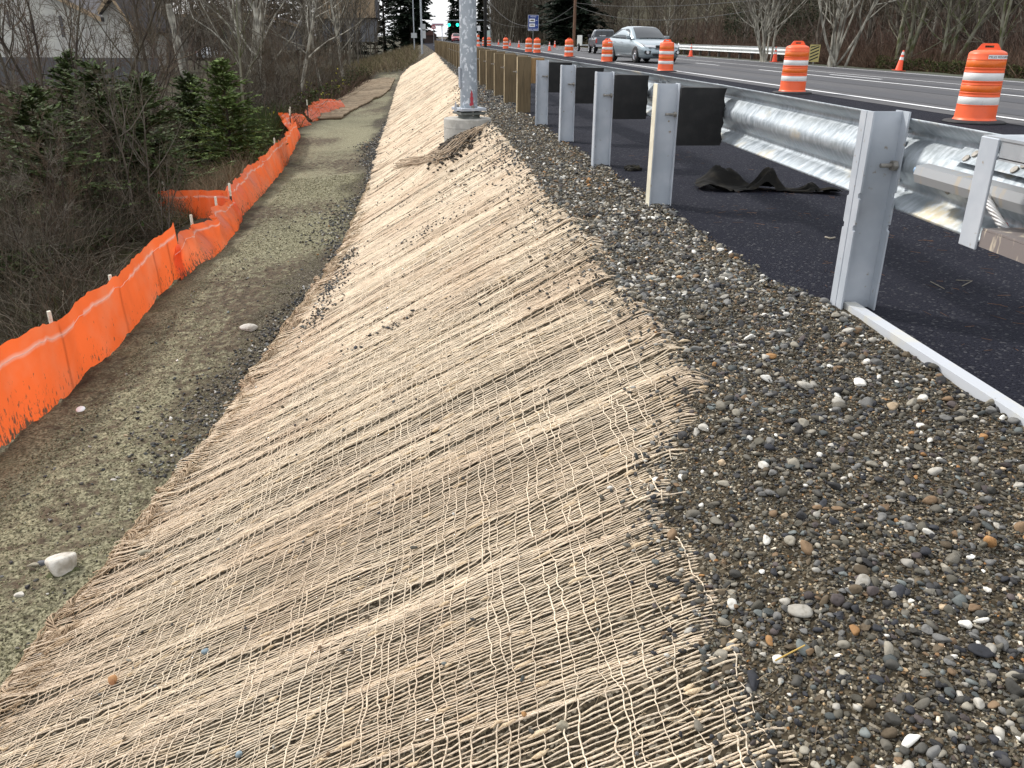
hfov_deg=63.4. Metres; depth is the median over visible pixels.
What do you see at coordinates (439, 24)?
canopy
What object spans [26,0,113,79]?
bare tree
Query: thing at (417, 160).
bunched netting
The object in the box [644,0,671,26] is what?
bare tree
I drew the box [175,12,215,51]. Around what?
house
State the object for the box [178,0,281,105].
bare tree
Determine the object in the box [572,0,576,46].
utility pole
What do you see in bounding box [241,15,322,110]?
bare shrub
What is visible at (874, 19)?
bare tree
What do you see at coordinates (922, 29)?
bare tree
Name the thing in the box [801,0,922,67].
bare tree
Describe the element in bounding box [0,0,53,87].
bare tree
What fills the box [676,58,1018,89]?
road marking
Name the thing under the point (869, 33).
bare tree
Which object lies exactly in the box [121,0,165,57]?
bare tree
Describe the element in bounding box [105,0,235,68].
bare tree
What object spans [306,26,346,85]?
bare shrub
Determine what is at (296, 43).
bare shrub
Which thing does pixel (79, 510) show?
mulch
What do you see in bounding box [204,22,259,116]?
bare shrub
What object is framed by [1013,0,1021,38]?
bare tree
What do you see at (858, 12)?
bare tree
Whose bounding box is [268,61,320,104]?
bare shrub
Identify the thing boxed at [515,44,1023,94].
wheel track
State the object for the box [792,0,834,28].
bare tree
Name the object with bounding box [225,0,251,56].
bare tree
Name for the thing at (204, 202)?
silt fence
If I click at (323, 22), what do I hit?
bare tree
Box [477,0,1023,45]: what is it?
woodland
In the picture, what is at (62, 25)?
window
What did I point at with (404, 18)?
fir tree
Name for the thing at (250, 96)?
bare shrub
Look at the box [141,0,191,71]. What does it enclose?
bare tree
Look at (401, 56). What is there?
grass
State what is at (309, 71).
bare shrub
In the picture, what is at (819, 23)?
bare tree
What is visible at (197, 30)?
bare tree
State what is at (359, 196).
bench stones
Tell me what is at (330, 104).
silt fence
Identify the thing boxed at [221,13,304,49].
house
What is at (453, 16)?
fir tree
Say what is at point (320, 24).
bare tree
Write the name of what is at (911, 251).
needle litter
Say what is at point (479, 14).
fir tree
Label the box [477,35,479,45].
channelizer
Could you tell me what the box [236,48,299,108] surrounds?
bare shrub
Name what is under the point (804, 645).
straw
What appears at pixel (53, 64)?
wooden fence
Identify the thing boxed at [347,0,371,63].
bare tree
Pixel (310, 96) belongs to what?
bramble
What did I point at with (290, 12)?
bare tree
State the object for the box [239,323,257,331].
rock
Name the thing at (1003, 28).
bare tree
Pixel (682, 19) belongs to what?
overhead wire
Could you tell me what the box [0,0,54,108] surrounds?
bare tree
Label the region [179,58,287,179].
fir tree
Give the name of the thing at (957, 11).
bare tree
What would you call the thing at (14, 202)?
bare shrub
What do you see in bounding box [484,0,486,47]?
utility pole
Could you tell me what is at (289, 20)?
bare tree
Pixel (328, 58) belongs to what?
bare shrub
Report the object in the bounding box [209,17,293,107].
bare shrub
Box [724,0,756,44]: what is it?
bare tree
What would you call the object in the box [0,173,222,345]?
dead brush
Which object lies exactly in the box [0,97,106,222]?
bare shrub
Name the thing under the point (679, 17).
bare tree
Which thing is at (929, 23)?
bare tree
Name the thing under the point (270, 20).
bare tree
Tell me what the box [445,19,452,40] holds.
fir tree
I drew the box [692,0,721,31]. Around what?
bare tree
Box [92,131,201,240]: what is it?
bare shrub
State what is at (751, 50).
guardrail
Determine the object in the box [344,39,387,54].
fir tree
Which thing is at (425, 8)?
fir tree
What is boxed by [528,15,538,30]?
motorist service sign
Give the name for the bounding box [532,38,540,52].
traffic barrel
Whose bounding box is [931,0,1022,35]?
bare tree
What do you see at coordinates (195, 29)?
bare tree
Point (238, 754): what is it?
rock
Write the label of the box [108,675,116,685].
rock
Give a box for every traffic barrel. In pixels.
[487,37,490,45]
[502,37,508,48]
[525,38,531,51]
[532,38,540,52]
[562,38,574,56]
[599,38,613,61]
[654,39,676,71]
[772,41,811,93]
[942,43,1007,124]
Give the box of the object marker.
[808,45,820,63]
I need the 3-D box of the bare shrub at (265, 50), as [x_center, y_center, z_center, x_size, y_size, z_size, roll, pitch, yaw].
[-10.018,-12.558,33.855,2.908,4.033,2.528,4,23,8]
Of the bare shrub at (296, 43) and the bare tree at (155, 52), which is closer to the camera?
the bare shrub at (296, 43)
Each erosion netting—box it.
[0,52,829,767]
[306,77,394,120]
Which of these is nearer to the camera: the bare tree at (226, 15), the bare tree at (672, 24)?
the bare tree at (226, 15)
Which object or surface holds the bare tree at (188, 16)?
on the ground at (326, 148)
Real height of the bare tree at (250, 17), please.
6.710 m
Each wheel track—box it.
[480,42,1023,115]
[495,43,1023,103]
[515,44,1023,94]
[517,43,1023,85]
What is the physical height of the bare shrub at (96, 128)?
2.934 m
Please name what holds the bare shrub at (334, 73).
on the ground at (326, 148)
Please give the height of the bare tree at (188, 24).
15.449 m
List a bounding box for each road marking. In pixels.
[496,45,1023,120]
[562,46,1014,81]
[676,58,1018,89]
[767,70,1023,96]
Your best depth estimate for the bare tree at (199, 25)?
41.86 m
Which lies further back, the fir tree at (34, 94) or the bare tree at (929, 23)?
the bare tree at (929, 23)
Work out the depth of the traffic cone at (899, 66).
30.73 m
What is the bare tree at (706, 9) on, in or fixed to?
on the ground at (326, 148)
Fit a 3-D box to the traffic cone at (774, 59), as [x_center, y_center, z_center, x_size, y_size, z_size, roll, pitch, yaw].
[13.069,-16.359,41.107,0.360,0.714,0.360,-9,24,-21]
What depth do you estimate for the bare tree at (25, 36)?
33.63 m
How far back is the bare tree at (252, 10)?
45.66 m
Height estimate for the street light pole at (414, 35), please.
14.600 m
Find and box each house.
[0,0,171,65]
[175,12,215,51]
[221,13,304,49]
[320,0,379,41]
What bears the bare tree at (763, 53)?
on the ground at (326, 148)
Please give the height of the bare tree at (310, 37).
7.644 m
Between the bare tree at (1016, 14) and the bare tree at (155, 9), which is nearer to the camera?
the bare tree at (155, 9)
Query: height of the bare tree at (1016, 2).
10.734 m
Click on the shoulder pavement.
(783, 251)
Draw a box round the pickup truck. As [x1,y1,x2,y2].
[588,29,613,53]
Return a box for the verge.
[513,42,1023,80]
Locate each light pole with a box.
[411,0,416,46]
[420,0,425,53]
[452,0,485,118]
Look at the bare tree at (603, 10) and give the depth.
129.47 m
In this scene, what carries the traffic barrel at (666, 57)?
on the road
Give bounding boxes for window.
[58,16,65,36]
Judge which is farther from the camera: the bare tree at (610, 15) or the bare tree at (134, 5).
the bare tree at (610, 15)
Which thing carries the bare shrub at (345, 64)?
on the ground at (326, 148)
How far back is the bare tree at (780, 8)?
59.49 m
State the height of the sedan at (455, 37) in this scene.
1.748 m
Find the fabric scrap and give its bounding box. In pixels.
[695,165,842,191]
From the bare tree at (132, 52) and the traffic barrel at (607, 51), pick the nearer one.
the bare tree at (132, 52)
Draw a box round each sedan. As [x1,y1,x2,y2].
[196,47,222,59]
[451,33,459,41]
[608,26,679,62]
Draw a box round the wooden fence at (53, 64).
[0,57,159,85]
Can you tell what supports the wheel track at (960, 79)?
on the road
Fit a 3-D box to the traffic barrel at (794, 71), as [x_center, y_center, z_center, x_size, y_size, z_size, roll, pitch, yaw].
[5.979,-6.685,17.479,0.820,1.028,0.820,4,23,9]
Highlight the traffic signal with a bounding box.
[445,19,490,37]
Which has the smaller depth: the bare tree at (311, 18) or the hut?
the bare tree at (311, 18)
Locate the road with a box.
[480,41,1023,125]
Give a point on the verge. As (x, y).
(1015, 79)
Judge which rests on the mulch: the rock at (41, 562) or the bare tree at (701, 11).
the rock at (41, 562)
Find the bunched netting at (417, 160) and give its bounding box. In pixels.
[392,121,488,169]
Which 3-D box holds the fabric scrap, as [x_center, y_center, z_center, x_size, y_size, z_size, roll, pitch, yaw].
[1.919,-1.551,6.244,1.109,0.176,0.455,9,24,19]
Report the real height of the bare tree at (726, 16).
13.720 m
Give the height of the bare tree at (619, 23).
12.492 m
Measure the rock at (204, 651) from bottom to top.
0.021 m
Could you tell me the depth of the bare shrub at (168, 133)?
15.43 m
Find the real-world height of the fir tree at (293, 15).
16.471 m
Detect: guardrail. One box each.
[434,40,1023,425]
[677,44,810,63]
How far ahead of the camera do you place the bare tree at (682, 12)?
97.14 m
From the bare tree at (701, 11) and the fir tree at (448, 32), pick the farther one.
the fir tree at (448, 32)
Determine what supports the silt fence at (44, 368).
on the ground at (326, 148)
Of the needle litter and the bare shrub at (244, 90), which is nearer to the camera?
the needle litter
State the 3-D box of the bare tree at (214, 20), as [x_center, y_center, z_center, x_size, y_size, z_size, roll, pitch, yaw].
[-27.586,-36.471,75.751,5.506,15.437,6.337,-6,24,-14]
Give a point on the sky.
(439, 8)
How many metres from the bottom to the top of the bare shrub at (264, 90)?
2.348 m
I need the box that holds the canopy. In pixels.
[431,23,443,40]
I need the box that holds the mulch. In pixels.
[0,173,365,702]
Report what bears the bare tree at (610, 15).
on the ground at (326, 148)
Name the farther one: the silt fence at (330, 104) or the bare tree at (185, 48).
the bare tree at (185, 48)
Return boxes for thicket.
[0,0,392,147]
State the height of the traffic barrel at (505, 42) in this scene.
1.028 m
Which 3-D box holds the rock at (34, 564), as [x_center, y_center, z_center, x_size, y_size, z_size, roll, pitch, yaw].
[-2.343,0.885,4.054,0.057,0.021,0.030,-2,23,-5]
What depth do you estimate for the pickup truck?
59.33 m
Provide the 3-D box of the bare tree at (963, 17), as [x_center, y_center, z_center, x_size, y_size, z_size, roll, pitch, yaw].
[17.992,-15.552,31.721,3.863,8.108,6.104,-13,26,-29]
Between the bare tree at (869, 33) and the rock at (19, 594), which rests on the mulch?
the rock at (19, 594)
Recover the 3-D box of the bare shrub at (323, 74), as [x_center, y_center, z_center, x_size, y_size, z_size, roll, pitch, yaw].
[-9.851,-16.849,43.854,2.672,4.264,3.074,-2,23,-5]
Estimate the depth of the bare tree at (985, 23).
37.22 m
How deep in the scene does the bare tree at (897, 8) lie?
42.26 m
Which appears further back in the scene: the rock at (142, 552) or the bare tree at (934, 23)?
the bare tree at (934, 23)
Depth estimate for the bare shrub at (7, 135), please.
16.04 m
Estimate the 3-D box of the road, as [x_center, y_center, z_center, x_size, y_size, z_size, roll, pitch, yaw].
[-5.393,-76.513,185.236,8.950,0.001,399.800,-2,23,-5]
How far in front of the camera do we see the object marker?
38.51 m
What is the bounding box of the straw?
[775,644,805,660]
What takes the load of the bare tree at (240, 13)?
on the ground at (326, 148)
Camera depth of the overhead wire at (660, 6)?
70.35 m
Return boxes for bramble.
[0,58,386,308]
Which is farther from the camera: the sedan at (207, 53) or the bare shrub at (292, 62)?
the sedan at (207, 53)
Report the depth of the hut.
128.63 m
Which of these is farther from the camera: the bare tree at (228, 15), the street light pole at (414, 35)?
the street light pole at (414, 35)
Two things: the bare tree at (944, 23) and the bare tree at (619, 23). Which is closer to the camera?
the bare tree at (944, 23)
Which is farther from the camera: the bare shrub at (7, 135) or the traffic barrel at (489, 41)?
the traffic barrel at (489, 41)
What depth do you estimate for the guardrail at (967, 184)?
3.55 m
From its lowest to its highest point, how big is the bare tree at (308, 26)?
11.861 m
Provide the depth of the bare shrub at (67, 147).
13.45 m
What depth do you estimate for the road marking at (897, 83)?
21.73 m
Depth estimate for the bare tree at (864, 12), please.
53.93 m
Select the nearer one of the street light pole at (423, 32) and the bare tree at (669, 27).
the street light pole at (423, 32)
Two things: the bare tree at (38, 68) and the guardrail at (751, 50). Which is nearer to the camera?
the bare tree at (38, 68)
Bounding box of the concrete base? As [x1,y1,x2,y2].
[444,116,490,141]
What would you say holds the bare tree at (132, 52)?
on the ground at (326, 148)
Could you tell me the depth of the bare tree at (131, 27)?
49.72 m
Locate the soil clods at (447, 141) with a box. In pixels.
[426,126,486,172]
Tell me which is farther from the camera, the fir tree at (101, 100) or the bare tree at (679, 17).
the bare tree at (679, 17)
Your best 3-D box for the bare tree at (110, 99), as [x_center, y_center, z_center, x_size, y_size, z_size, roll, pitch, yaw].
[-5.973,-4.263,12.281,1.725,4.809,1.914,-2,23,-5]
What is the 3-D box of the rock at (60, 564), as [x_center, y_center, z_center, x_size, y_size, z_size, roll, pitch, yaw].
[-2.156,0.871,3.977,0.138,0.124,0.125,-19,30,-39]
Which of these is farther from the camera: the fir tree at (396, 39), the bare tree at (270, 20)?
the fir tree at (396, 39)
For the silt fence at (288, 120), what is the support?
on the ground at (326, 148)
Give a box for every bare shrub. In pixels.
[0,77,112,225]
[0,87,73,188]
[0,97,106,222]
[0,108,96,272]
[0,111,32,166]
[0,115,85,291]
[1,71,89,191]
[8,87,122,195]
[10,72,65,150]
[28,62,135,204]
[64,106,158,218]
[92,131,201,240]
[128,97,193,186]
[196,37,240,141]
[200,27,271,116]
[202,1,276,102]
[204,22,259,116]
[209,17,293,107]
[212,36,287,99]
[212,40,273,114]
[222,63,272,108]
[235,26,298,78]
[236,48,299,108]
[241,8,314,113]
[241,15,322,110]
[243,22,328,93]
[243,69,279,116]
[247,34,300,112]
[250,29,328,110]
[252,9,337,98]
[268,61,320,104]
[269,28,325,93]
[274,45,309,91]
[284,52,313,93]
[299,50,327,88]
[302,28,343,86]
[303,23,351,88]
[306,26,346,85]
[311,32,354,85]
[328,35,355,90]
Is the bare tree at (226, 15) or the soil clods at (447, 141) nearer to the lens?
the soil clods at (447, 141)
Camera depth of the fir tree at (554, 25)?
128.33 m
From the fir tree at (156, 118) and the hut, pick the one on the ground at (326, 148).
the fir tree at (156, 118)
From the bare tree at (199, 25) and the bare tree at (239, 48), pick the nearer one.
the bare tree at (239, 48)
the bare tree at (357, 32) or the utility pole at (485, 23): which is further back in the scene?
the bare tree at (357, 32)
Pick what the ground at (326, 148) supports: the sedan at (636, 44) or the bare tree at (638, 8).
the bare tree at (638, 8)
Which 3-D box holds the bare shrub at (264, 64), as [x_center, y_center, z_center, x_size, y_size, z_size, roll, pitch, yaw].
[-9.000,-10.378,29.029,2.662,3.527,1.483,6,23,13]
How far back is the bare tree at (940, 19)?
42.05 m
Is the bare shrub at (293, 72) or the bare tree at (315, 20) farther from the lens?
the bare tree at (315, 20)
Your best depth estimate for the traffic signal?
173.71 m
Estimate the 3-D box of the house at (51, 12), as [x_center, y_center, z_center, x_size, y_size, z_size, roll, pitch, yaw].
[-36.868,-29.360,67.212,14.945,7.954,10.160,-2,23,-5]
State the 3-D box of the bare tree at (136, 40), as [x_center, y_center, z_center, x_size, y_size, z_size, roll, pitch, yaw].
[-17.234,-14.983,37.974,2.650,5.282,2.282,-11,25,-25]
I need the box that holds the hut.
[424,30,437,42]
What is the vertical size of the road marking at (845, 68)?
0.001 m
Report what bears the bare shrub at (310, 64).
on the ground at (326, 148)
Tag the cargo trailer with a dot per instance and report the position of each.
(579, 40)
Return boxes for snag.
[165,4,193,111]
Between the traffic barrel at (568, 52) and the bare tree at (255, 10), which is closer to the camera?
the bare tree at (255, 10)
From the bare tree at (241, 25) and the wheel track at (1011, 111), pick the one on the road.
the wheel track at (1011, 111)
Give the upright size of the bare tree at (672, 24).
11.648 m
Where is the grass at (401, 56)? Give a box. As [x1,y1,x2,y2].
[1,43,424,335]
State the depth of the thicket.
50.87 m
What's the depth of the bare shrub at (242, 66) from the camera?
26.77 m
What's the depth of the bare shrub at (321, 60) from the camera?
32.77 m
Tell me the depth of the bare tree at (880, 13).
48.64 m
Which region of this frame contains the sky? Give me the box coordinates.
[173,0,595,36]
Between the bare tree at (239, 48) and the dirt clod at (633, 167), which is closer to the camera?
the dirt clod at (633, 167)
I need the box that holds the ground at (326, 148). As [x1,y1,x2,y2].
[0,0,1023,767]
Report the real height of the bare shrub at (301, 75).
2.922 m
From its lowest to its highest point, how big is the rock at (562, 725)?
0.025 m
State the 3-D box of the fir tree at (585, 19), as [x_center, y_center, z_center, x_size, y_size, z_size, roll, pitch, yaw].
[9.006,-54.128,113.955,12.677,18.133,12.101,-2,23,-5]
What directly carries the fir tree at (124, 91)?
on the ground at (326, 148)
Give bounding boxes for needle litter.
[677,154,1023,350]
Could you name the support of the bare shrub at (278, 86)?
on the ground at (326, 148)
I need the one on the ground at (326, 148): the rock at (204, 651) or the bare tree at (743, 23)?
the bare tree at (743, 23)
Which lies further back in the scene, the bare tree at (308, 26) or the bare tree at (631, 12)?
the bare tree at (631, 12)
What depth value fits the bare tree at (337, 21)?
43.50 m
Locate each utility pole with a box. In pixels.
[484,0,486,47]
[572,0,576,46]
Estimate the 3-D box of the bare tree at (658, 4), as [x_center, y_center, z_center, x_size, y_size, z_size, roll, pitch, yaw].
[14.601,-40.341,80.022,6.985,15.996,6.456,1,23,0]
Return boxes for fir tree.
[0,82,164,245]
[32,58,193,210]
[36,49,121,153]
[83,70,235,204]
[94,84,174,157]
[154,69,251,170]
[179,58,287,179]
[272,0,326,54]
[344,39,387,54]
[361,0,400,53]
[378,0,424,53]
[384,0,438,48]
[403,0,436,37]
[445,0,459,39]
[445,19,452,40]
[476,0,491,41]
[532,0,616,45]
[536,0,591,44]
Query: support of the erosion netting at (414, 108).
on the ground at (326, 148)
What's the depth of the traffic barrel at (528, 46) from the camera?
62.18 m
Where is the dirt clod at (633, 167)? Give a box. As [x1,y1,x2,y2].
[624,164,641,170]
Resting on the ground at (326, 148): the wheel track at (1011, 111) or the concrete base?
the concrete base
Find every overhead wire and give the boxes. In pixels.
[577,3,786,19]
[580,0,757,6]
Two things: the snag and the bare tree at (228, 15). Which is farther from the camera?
the bare tree at (228, 15)
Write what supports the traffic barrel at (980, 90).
on the shoulder pavement
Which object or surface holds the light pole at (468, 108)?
on the concrete base
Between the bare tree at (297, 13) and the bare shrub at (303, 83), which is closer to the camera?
the bare shrub at (303, 83)
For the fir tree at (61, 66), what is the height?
3.166 m
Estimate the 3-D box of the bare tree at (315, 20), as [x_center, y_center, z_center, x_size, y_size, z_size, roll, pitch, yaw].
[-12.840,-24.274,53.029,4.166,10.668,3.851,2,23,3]
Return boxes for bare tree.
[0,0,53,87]
[0,0,54,87]
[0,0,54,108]
[0,0,129,181]
[0,0,188,142]
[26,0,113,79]
[32,0,171,219]
[70,0,192,208]
[81,0,213,138]
[89,0,154,76]
[103,0,182,85]
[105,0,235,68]
[108,1,162,85]
[112,0,226,76]
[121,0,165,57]
[122,0,179,101]
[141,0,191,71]
[154,0,206,70]
[159,0,216,50]
[162,0,174,70]
[162,0,219,82]
[163,0,241,84]
[171,0,224,69]
[177,1,212,57]
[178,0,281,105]
[179,0,338,105]
[191,0,282,63]
[196,1,268,73]
[199,0,273,130]
[207,0,229,56]
[213,0,283,39]
[221,0,286,68]
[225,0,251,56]
[227,5,270,55]
[233,0,306,85]
[242,2,268,45]
[264,0,349,89]
[268,1,301,38]
[273,0,336,63]
[277,0,339,57]
[279,0,296,60]
[281,0,320,65]
[282,0,337,49]
[285,0,338,54]
[285,1,330,66]
[287,0,326,64]
[301,0,370,98]
[302,0,377,85]
[335,0,368,64]
[338,0,369,59]
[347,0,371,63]
[585,0,620,30]
[592,0,636,27]
[593,0,612,28]
[604,0,642,27]
[622,0,644,25]
[627,0,649,25]
[642,0,691,28]
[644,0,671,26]
[649,0,711,39]
[655,0,668,30]
[656,0,688,34]
[665,0,687,32]
[667,0,685,39]
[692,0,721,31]
[695,0,715,32]
[695,0,767,35]
[697,0,710,23]
[721,0,818,61]
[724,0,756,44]
[729,0,754,45]
[768,0,802,28]
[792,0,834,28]
[800,0,856,44]
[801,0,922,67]
[816,0,828,47]
[837,0,895,45]
[841,0,883,43]
[854,0,868,33]
[857,0,873,33]
[858,0,932,44]
[864,0,918,39]
[867,0,885,42]
[873,0,982,60]
[882,0,976,53]
[882,0,1008,61]
[882,1,891,35]
[892,0,919,34]
[894,0,938,41]
[895,0,1012,40]
[920,1,968,39]
[923,0,943,48]
[925,0,1012,39]
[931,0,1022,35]
[940,0,953,44]
[951,0,959,47]
[955,0,1023,47]
[956,0,1021,48]
[969,0,1019,50]
[976,0,992,44]
[989,0,1023,52]
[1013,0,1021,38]
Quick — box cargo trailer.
[577,35,597,50]
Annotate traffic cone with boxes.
[687,44,694,56]
[769,47,777,61]
[892,50,904,70]
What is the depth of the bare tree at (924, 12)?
34.85 m
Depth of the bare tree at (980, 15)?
36.92 m
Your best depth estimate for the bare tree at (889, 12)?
47.26 m
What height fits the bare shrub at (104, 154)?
2.248 m
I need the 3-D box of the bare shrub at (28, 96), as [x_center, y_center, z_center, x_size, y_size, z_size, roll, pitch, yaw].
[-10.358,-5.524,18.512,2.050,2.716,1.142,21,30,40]
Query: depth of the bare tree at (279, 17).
95.19 m
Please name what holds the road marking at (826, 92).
on the road
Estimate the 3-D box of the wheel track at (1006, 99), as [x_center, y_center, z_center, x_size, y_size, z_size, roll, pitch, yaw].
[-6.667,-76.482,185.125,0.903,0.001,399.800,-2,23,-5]
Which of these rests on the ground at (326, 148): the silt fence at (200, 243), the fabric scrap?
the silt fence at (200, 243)
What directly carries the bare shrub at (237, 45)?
on the ground at (326, 148)
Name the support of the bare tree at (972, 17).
on the ground at (326, 148)
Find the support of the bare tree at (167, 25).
on the ground at (326, 148)
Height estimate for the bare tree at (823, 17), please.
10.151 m
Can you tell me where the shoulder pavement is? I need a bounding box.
[423,39,1023,406]
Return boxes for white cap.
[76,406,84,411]
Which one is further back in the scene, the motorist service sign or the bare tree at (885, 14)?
the motorist service sign
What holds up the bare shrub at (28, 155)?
on the ground at (326, 148)
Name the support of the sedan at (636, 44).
on the road
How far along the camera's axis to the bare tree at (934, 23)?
41.58 m
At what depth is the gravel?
2.23 m
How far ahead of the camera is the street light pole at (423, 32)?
68.53 m
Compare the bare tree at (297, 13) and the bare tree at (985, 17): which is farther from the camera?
the bare tree at (297, 13)
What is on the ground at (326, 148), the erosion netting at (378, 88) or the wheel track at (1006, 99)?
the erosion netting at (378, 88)
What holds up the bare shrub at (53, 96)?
on the ground at (326, 148)
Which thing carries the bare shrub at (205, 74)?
on the ground at (326, 148)
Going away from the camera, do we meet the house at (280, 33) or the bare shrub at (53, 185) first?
the bare shrub at (53, 185)
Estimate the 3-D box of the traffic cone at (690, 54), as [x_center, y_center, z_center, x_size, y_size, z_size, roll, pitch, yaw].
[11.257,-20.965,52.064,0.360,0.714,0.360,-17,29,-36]
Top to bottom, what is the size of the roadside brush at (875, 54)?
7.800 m
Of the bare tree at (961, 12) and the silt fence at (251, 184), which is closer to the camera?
the silt fence at (251, 184)
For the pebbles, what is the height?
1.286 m
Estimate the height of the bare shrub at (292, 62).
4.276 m
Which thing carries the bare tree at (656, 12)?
on the ground at (326, 148)
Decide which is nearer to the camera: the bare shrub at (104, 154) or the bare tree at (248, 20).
the bare shrub at (104, 154)
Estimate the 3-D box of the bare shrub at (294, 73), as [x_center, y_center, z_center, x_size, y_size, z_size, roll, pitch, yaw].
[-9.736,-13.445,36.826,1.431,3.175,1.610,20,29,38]
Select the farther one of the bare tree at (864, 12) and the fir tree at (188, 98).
the bare tree at (864, 12)
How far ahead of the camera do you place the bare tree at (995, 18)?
34.40 m
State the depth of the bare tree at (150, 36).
38.37 m
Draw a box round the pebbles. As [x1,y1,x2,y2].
[0,83,1023,767]
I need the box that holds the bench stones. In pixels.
[0,121,386,648]
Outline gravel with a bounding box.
[437,54,1023,767]
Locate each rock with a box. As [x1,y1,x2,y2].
[14,591,23,596]
[27,562,38,566]
[37,560,44,565]
[44,552,76,576]
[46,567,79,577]
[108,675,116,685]
[137,550,150,555]
[201,648,208,654]
[235,750,241,757]
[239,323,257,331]
[556,720,568,732]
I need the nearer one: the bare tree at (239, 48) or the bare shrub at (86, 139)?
the bare shrub at (86, 139)
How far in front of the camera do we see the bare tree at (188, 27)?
54.75 m
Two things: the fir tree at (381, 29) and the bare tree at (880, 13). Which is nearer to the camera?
the bare tree at (880, 13)
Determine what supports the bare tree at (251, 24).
on the ground at (326, 148)
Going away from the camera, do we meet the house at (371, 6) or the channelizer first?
the channelizer
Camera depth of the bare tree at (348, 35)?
73.95 m
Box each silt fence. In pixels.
[0,224,179,446]
[156,181,231,219]
[174,197,242,279]
[222,122,300,215]
[278,107,311,138]
[305,99,344,121]
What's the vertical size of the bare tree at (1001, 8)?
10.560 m
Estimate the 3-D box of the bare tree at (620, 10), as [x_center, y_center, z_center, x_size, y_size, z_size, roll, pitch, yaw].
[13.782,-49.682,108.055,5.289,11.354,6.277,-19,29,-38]
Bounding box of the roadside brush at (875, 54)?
[514,0,1023,78]
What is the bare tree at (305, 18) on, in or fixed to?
on the ground at (326, 148)

